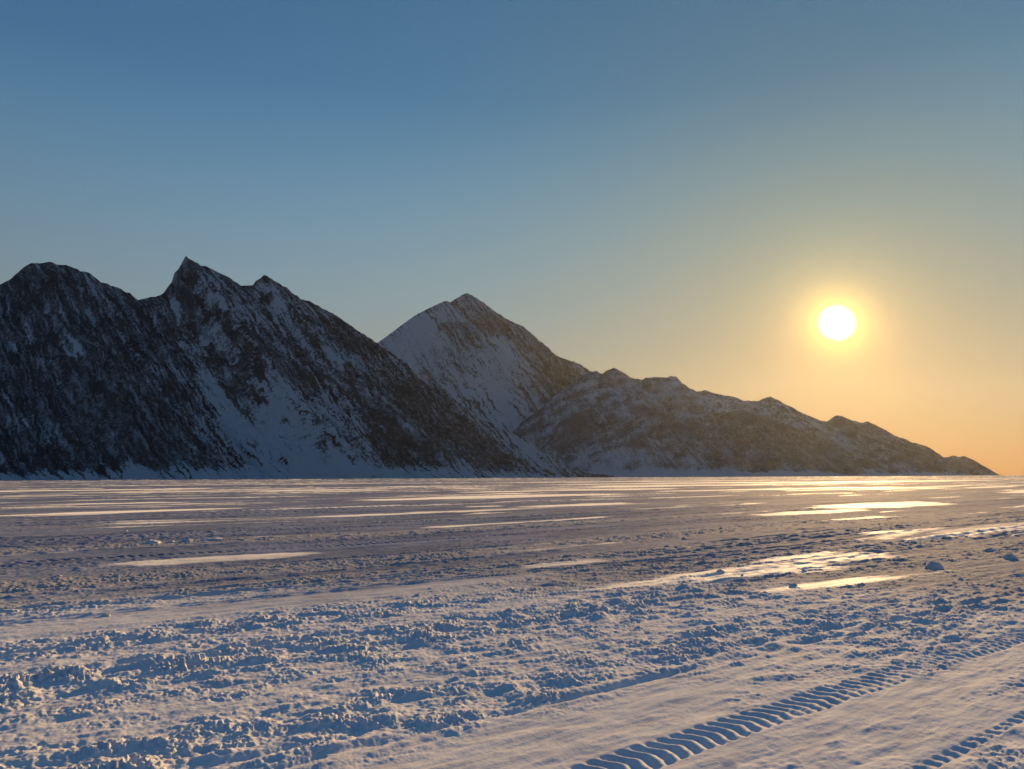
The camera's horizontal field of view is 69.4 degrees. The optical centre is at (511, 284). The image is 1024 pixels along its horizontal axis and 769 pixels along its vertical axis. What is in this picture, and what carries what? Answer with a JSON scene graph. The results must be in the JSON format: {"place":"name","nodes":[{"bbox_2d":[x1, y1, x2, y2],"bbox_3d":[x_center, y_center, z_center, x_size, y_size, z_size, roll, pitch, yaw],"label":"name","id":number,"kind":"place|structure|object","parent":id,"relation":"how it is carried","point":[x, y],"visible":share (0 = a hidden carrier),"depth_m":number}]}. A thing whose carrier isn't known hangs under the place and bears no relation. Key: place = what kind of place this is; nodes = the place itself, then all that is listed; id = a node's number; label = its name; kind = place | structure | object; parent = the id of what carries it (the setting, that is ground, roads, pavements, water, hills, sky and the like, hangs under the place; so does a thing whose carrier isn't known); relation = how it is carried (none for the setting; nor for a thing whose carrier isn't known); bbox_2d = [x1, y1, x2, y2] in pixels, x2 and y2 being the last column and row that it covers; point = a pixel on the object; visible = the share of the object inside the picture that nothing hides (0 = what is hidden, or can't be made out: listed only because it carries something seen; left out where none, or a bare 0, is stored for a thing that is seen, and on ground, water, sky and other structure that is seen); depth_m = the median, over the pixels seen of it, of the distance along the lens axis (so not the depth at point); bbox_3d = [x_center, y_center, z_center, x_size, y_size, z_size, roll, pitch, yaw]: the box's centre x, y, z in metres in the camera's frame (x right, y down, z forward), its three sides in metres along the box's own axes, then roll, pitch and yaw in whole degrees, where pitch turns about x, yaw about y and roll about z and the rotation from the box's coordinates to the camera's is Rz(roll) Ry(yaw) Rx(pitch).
{"place":"outdoors","nodes":[
{"label":"outdoors","id":0,"kind":"place"},
{"bbox_2d":[0,256,613,479],"bbox_3d":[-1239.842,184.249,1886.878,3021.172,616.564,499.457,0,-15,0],"label":"mountain","id":1,"kind":"structure","parent":0,"point":[195,370],"depth_m":1814.36},
{"bbox_2d":[378,293,589,431],"bbox_3d":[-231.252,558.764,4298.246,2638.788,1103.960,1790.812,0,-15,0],"label":"mountain","id":2,"kind":"structure","parent":0,"point":[477,358],"depth_m":4162.10},
{"bbox_2d":[0,475,1023,768],"bbox_3d":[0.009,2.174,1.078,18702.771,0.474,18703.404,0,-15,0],"label":"snow ground","id":3,"kind":"structure","parent":0,"point":[864,643],"depth_m":8.91},
{"bbox_2d":[143,539,161,543],"bbox_3d":[-9.827,7.044,20.247,0.442,0.158,0.480,-4,-15,16],"label":"snow chunk","id":4,"kind":"object","parent":3,"relation":"on","point":[150,541],"visible":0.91,"depth_m":20.12},
{"bbox_2d":[202,537,222,539],"bbox_3d":[-8.617,7.326,21.312,0.663,0.119,0.334,9,-17,-31],"label":"snow chunk","id":5,"kind":"object","parent":3,"relation":"on","point":[212,538],"visible":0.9,"depth_m":21.21},
{"bbox_2d":[925,560,943,569],"bbox_3d":[8.168,5.445,14.315,0.402,0.207,0.362,5,-15,-20],"label":"snow chunk","id":6,"kind":"object","parent":3,"relation":"on","point":[930,564],"visible":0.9,"depth_m":14.23},
{"bbox_2d":[983,547,999,551],"bbox_3d":[11.316,6.291,17.519,0.382,0.144,0.355,4,-15,-16],"label":"snow chunk","id":7,"kind":"object","parent":3,"relation":"on","point":[989,549],"visible":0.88,"depth_m":17.42},
{"bbox_2d":[1003,554,1017,559],"bbox_3d":[10.678,5.867,15.901,0.329,0.160,0.261,5,-15,-19],"label":"snow chunk","id":8,"kind":"object","parent":3,"relation":"on","point":[1009,556],"visible":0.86,"depth_m":15.86},
{"bbox_2d":[0,0,1023,474],"label":"sky","id":9,"kind":"structure","parent":0,"point":[814,207]},
{"bbox_2d":[540,409,602,462],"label":"hill","id":10,"kind":"structure","parent":0,"point":[572,434],"depth_m":3147.00},
{"bbox_2d":[659,400,688,414],"bbox_3d":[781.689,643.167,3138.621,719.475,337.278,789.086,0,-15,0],"label":"hill","id":11,"kind":"structure","parent":0,"point":[673,406],"depth_m":3264.17},
{"bbox_2d":[512,368,974,476],"bbox_3d":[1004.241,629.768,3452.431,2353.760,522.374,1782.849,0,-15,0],"label":"hill","id":12,"kind":"structure","parent":0,"point":[637,432],"depth_m":3179.39},
{"bbox_2d":[703,410,868,476],"bbox_3d":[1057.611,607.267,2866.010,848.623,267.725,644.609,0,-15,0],"label":"hill","id":13,"kind":"structure","parent":0,"point":[756,445],"depth_m":2779.18},
{"bbox_2d":[944,456,997,475],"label":"hill","id":14,"kind":"structure","parent":0,"point":[972,466],"depth_m":3690.70}
]}

